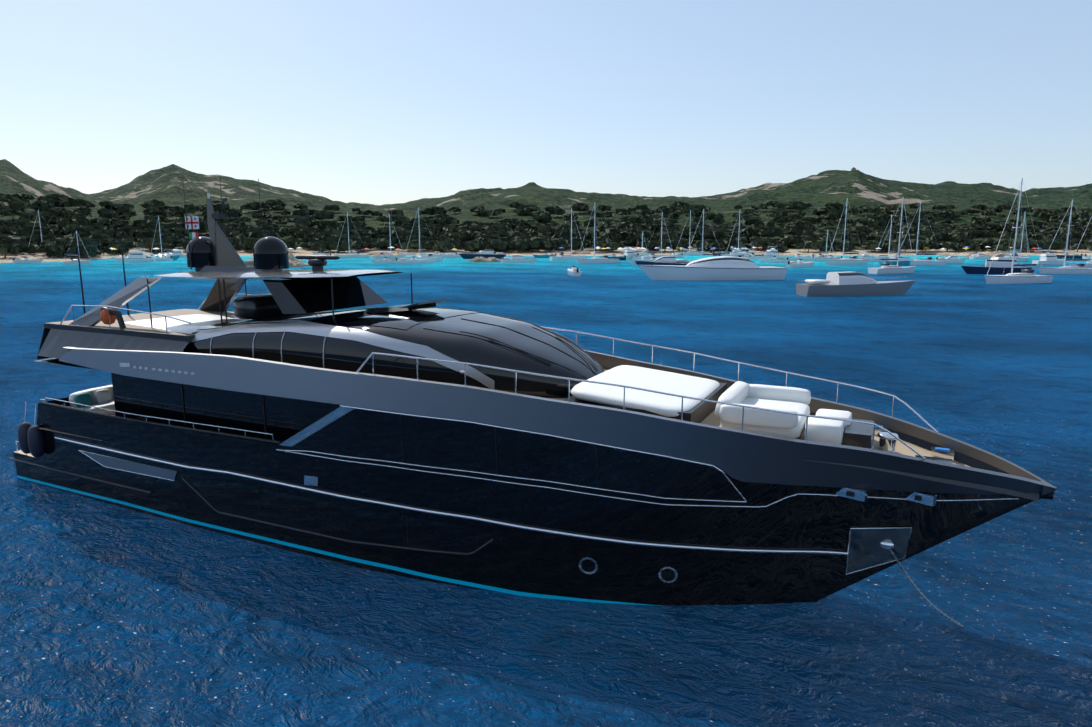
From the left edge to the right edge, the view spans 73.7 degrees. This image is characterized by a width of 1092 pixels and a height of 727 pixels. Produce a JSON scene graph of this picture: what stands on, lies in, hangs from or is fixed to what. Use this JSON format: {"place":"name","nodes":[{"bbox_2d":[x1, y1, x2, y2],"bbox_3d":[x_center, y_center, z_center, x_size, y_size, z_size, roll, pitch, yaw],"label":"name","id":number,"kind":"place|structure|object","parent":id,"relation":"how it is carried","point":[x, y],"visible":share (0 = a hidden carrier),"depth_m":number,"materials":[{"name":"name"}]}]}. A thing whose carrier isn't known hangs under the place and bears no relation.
{"place":"outdoors","nodes":[
{"label":"outdoors","id":0,"kind":"place"},
{"bbox_2d":[0,255,1091,726],"bbox_3d":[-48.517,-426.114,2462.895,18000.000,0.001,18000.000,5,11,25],"label":"sea","id":1,"kind":"structure","parent":0,"point":[112,615],"depth_m":16.44,"materials":[{"name":"liquid"}]},
{"bbox_2d":[13,255,42,262],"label":"motorboat","id":2,"kind":"object","parent":1,"relation":"on","point":[20,260],"visible":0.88,"depth_m":212.55,"materials":[{"name":"white plastic"}]},
{"bbox_2d":[26,210,56,255],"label":"sailboat","id":3,"kind":"object","parent":1,"relation":"on","point":[40,231],"visible":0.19,"depth_m":243.03,"materials":[{"name":"white"}]},
{"bbox_2d":[63,231,91,263],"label":"sailboat","id":4,"kind":"object","parent":1,"relation":"on","point":[73,261],"visible":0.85,"depth_m":205.33,"materials":[{"name":"white"}]},
{"bbox_2d":[112,248,155,261],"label":"motorboat","id":5,"kind":"object","parent":1,"relation":"on","point":[136,256],"visible":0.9,"depth_m":218.92,"materials":[{"name":"white"}]},
{"bbox_2d":[151,255,172,260],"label":"motorboat","id":6,"kind":"object","parent":1,"relation":"on","point":[167,258],"visible":0.83,"depth_m":233.28,"materials":[{"name":"white plastic"}]},
{"bbox_2d":[150,216,173,255],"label":"sailboat","id":7,"kind":"object","parent":1,"relation":"on","point":[168,252],"visible":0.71,"depth_m":266.31,"materials":[{"name":"white"}]},
{"bbox_2d":[146,253,179,259],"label":"motorboat","id":8,"kind":"object","parent":1,"relation":"on","point":[175,257],"visible":0.35,"depth_m":237.28,"materials":[{"name":"white"}]},
{"bbox_2d":[164,247,185,257],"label":"motorboat","id":9,"kind":"object","parent":1,"relation":"on","point":[180,253],"visible":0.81,"depth_m":264.61,"materials":[{"name":"white"}]},
{"bbox_2d":[313,249,330,255],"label":"motorboat","id":10,"kind":"object","parent":1,"relation":"on","point":[322,254],"visible":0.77,"depth_m":267.33,"materials":[{"name":"white plastic"}]},
{"bbox_2d":[334,212,368,257],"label":"sailboat","id":11,"kind":"object","parent":1,"relation":"on","point":[353,255],"visible":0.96,"depth_m":258.17,"materials":[{"name":"white"}]},
{"bbox_2d":[371,253,395,263],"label":"motorboat","id":12,"kind":"object","parent":1,"relation":"on","point":[386,261],"visible":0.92,"depth_m":208.65,"materials":[{"name":"white"}]},
{"bbox_2d":[372,214,404,258],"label":"sailboat","id":13,"kind":"object","parent":1,"relation":"on","point":[388,256],"visible":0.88,"depth_m":250.03,"materials":[{"name":"white plastic"}]},
{"bbox_2d":[397,251,416,254],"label":"motorboat","id":14,"kind":"object","parent":1,"relation":"on","point":[402,253],"visible":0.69,"depth_m":288.93,"materials":[{"name":"white plastic"}]},
{"bbox_2d":[395,256,435,263],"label":"motorboat","id":15,"kind":"object","parent":1,"relation":"on","point":[413,260],"visible":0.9,"depth_m":204.81,"materials":[{"name":"white"}]},
{"bbox_2d":[403,207,442,260],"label":"sailboat","id":16,"kind":"object","parent":1,"relation":"on","point":[429,256],"visible":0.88,"depth_m":227.02,"materials":[{"name":"white plastic"}]},
{"bbox_2d":[420,252,456,257],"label":"motorboat","id":17,"kind":"object","parent":1,"relation":"on","point":[447,255],"visible":0.77,"depth_m":256.56,"materials":[{"name":"white plastic"}]},
{"bbox_2d":[459,250,505,258],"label":"motorboat","id":18,"kind":"object","parent":1,"relation":"on","point":[486,253],"visible":0.9,"depth_m":250.06,"materials":[{"name":"blue"}]},
{"bbox_2d":[501,255,537,262],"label":"motorboat","id":19,"kind":"object","parent":1,"relation":"on","point":[517,259],"visible":0.96,"depth_m":214.78,"materials":[{"name":"white plastic"}]},
{"bbox_2d":[9,174,1058,627],"bbox_3d":[-3.423,-0.121,19.896,29.300,10.400,6.792,5,11,25],"label":"yacht","id":20,"kind":"object","parent":1,"relation":"on","point":[305,412],"visible":1,"depth_m":16.73,"materials":[{"name":"black metal"}]},
{"bbox_2d":[533,252,556,257],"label":"motorboat","id":21,"kind":"object","parent":1,"relation":"on","point":[545,255],"visible":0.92,"depth_m":259.89,"materials":[{"name":"white"}]},
{"bbox_2d":[550,208,586,260],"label":"sailboat","id":22,"kind":"object","parent":1,"relation":"on","point":[562,256],"visible":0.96,"depth_m":235.09,"materials":[{"name":"white"}]},
{"bbox_2d":[567,266,581,275],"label":"motorboat","id":23,"kind":"object","parent":1,"relation":"on","point":[573,271],"visible":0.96,"depth_m":145.26,"materials":[{"name":"white plastic"}]},
{"bbox_2d":[576,204,618,263],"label":"sailboat","id":24,"kind":"object","parent":1,"relation":"on","point":[600,260],"visible":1,"depth_m":208.95,"materials":[{"name":"white plastic"}]},
{"bbox_2d":[607,254,625,259],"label":"motorboat","id":25,"kind":"object","parent":1,"relation":"on","point":[619,257],"visible":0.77,"depth_m":235.38,"materials":[{"name":"blue"}]},
{"bbox_2d":[618,249,646,258],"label":"motorboat","id":26,"kind":"object","parent":1,"relation":"on","point":[629,254],"visible":0.6,"depth_m":251.16,"materials":[{"name":"white"}]},
{"bbox_2d":[632,231,647,258],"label":"sailboat","id":27,"kind":"object","parent":1,"relation":"on","point":[638,255],"visible":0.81,"depth_m":250.61,"materials":[{"name":"white"}]},
{"bbox_2d":[628,257,656,264],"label":"motorboat","id":28,"kind":"object","parent":1,"relation":"on","point":[632,261],"visible":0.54,"depth_m":200.44,"materials":[{"name":"white plastic"}]},
{"bbox_2d":[641,213,674,259],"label":"sailboat","id":29,"kind":"object","parent":1,"relation":"on","point":[650,256],"visible":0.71,"depth_m":238.77,"materials":[{"name":"white"}]},
{"bbox_2d":[635,256,688,265],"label":"motorboat","id":30,"kind":"object","parent":1,"relation":"on","point":[660,260],"visible":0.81,"depth_m":183.63,"materials":[{"name":"blue"}]},
{"bbox_2d":[663,252,682,257],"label":"motorboat","id":31,"kind":"object","parent":1,"relation":"on","point":[679,255],"visible":0.69,"depth_m":261.40,"materials":[{"name":"white"}]},
{"bbox_2d":[674,210,708,255],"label":"sailboat","id":32,"kind":"object","parent":1,"relation":"on","point":[694,253],"visible":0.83,"depth_m":290.29,"materials":[{"name":"white"}]},
{"bbox_2d":[684,209,722,261],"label":"sailboat","id":33,"kind":"object","parent":1,"relation":"on","point":[702,241],"visible":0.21,"depth_m":195.72,"materials":[{"name":"white"}]},
{"bbox_2d":[638,252,786,280],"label":"motorboat","id":34,"kind":"object","parent":1,"relation":"on","point":[718,268],"visible":1,"depth_m":130.67,"materials":[{"name":"white"}]},
{"bbox_2d":[713,249,729,255],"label":"motorboat","id":35,"kind":"object","parent":1,"relation":"on","point":[722,252],"visible":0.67,"depth_m":284.31,"materials":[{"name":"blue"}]},
{"bbox_2d":[720,247,741,256],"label":"motorboat","id":36,"kind":"object","parent":1,"relation":"on","point":[734,253],"visible":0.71,"depth_m":260.97,"materials":[{"name":"white"}]},
{"bbox_2d":[726,211,755,255],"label":"sailboat","id":37,"kind":"object","parent":1,"relation":"on","point":[738,241],"visible":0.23,"depth_m":264.86,"materials":[{"name":"white"}]},
{"bbox_2d":[738,250,761,256],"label":"motorboat","id":38,"kind":"object","parent":1,"relation":"on","point":[751,254],"visible":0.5,"depth_m":248.37,"materials":[{"name":"white plastic"}]},
{"bbox_2d":[742,254,765,258],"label":"motorboat","id":39,"kind":"object","parent":1,"relation":"on","point":[754,256],"visible":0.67,"depth_m":244.76,"materials":[{"name":"white"}]},
{"bbox_2d":[755,248,783,258],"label":"motorboat","id":40,"kind":"object","parent":1,"relation":"on","point":[769,254],"visible":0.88,"depth_m":250.76,"materials":[{"name":"white"}]},
{"bbox_2d":[758,252,788,262],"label":"motorboat","id":41,"kind":"object","parent":1,"relation":"on","point":[776,260],"visible":0.9,"depth_m":216.59,"materials":[{"name":"white plastic"}]},
{"bbox_2d":[778,254,813,260],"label":"motorboat","id":42,"kind":"object","parent":1,"relation":"on","point":[804,258],"visible":0.75,"depth_m":233.38,"materials":[{"name":"white plastic"}]},
{"bbox_2d":[786,259,814,267],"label":"motorboat","id":43,"kind":"object","parent":1,"relation":"on","point":[795,264],"visible":0.96,"depth_m":184.12,"materials":[{"name":"white"}]},
{"bbox_2d":[815,230,834,257],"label":"sailboat","id":44,"kind":"object","parent":1,"relation":"on","point":[820,254],"visible":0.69,"depth_m":247.97,"materials":[{"name":"white"}]},
{"bbox_2d":[814,252,842,260],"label":"motorboat","id":45,"kind":"object","parent":1,"relation":"on","point":[825,259],"visible":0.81,"depth_m":226.87,"materials":[{"name":"white"}]},
{"bbox_2d":[826,198,868,264],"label":"sailboat","id":46,"kind":"object","parent":1,"relation":"on","point":[852,260],"visible":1,"depth_m":199.06,"materials":[{"name":"white"}]},
{"bbox_2d":[796,271,915,296],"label":"motorboat","id":47,"kind":"object","parent":1,"relation":"on","point":[849,283],"visible":0.98,"depth_m":97.22,"materials":[{"name":"grey plastic"}]},
{"bbox_2d":[857,250,873,261],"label":"motorboat","id":48,"kind":"object","parent":1,"relation":"on","point":[864,257],"visible":0.73,"depth_m":224.55,"materials":[{"name":"white plastic"}]},
{"bbox_2d":[870,255,894,260],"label":"motorboat","id":49,"kind":"object","parent":1,"relation":"on","point":[879,257],"visible":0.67,"depth_m":230.30,"materials":[{"name":"white plastic"}]},
{"bbox_2d":[873,216,909,259],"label":"sailboat","id":50,"kind":"object","parent":1,"relation":"on","point":[907,258],"visible":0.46,"depth_m":234.99,"materials":[{"name":"white"}]},
{"bbox_2d":[868,197,915,273],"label":"sailboat","id":51,"kind":"object","parent":1,"relation":"on","point":[887,268],"visible":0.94,"depth_m":154.40,"materials":[{"name":"white"}]},
{"bbox_2d":[879,257,912,265],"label":"motorboat","id":52,"kind":"object","parent":1,"relation":"on","point":[902,261],"visible":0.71,"depth_m":194.49,"materials":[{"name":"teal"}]},
{"bbox_2d":[896,202,945,265],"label":"sailboat","id":53,"kind":"object","parent":1,"relation":"on","point":[923,262],"visible":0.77,"depth_m":194.24,"materials":[{"name":"white"}]},
{"bbox_2d":[937,256,963,262],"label":"motorboat","id":54,"kind":"object","parent":1,"relation":"on","point":[952,259],"visible":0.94,"depth_m":211.51,"materials":[{"name":"white plastic"}]},
{"bbox_2d":[969,254,989,258],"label":"motorboat","id":55,"kind":"object","parent":1,"relation":"on","point":[978,256],"visible":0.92,"depth_m":245.56,"materials":[{"name":"white"}]},
{"bbox_2d":[961,252,1031,273],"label":"motorboat","id":56,"kind":"object","parent":1,"relation":"on","point":[998,265],"visible":0.85,"depth_m":151.67,"materials":[{"name":"blue plastic"}]},
{"bbox_2d":[1004,224,1030,258],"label":"sailboat","id":57,"kind":"object","parent":1,"relation":"on","point":[1028,256],"visible":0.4,"depth_m":247.43,"materials":[{"name":"white plastic"}]},
{"bbox_2d":[984,178,1052,283],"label":"sailboat","id":58,"kind":"object","parent":1,"relation":"on","point":[1028,276],"visible":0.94,"depth_m":122.07,"materials":[{"name":"white plastic"}]},
{"bbox_2d":[1012,215,1027,261],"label":"sailboat","id":59,"kind":"object","parent":1,"relation":"on","point":[1020,258],"visible":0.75,"depth_m":224.01,"materials":[{"name":"white"}]},
{"bbox_2d":[1032,250,1066,264],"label":"motorboat","id":60,"kind":"object","parent":1,"relation":"on","point":[1050,259],"visible":0.85,"depth_m":200.52,"materials":[{"name":"white plastic"}]},
{"bbox_2d":[1038,200,1091,273],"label":"sailboat","id":61,"kind":"object","parent":1,"relation":"on","point":[1079,268],"visible":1,"depth_m":152.38,"materials":[{"name":"white"}]},
{"bbox_2d":[1055,252,1081,258],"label":"motorboat","id":62,"kind":"object","parent":1,"relation":"on","point":[1076,256],"visible":0.52,"depth_m":250.63,"materials":[{"name":"blue"}]},
{"bbox_2d":[1070,217,1091,267],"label":"sailboat","id":63,"kind":"object","parent":1,"relation":"on","point":[1087,264],"visible":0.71,"depth_m":177.37,"materials":[{"name":"white"}]},
{"bbox_2d":[1082,252,1091,258],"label":"motorboat","id":64,"kind":"object","parent":1,"relation":"on","point":[1086,256],"visible":0.79,"depth_m":241.05,"materials":[{"name":"white"}]},
{"bbox_2d":[0,159,1091,262],"bbox_3d":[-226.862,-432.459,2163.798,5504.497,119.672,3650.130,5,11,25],"label":"terrain","id":65,"kind":"structure","parent":0,"point":[856,188],"depth_m":738.11,"materials":[{"name":"green plant"}]},
{"bbox_2d":[3,249,1010,266],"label":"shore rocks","id":66,"kind":"object","parent":65,"relation":"on","point":[293,262],"visible":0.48,"depth_m":229.75,"materials":[{"name":"beige stone"}]},
{"bbox_2d":[0,193,1091,257],"bbox_3d":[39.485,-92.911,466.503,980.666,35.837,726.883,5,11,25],"label":"shore trees","id":67,"kind":"object","parent":65,"relation":"on","point":[95,236],"visible":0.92,"depth_m":366.98,"materials":[{"name":"green plant"}]},
{"bbox_2d":[110,246,1041,252],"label":"beach umbrellas","id":68,"kind":"object","parent":65,"relation":"on","point":[620,248],"visible":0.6,"depth_m":300.66,"materials":[{"name":"white"}]},
{"bbox_2d":[0,0,1091,204],"label":"sky","id":69,"kind":"structure","parent":0,"point":[375,102],"materials":[{"name":"blue"}]}
]}

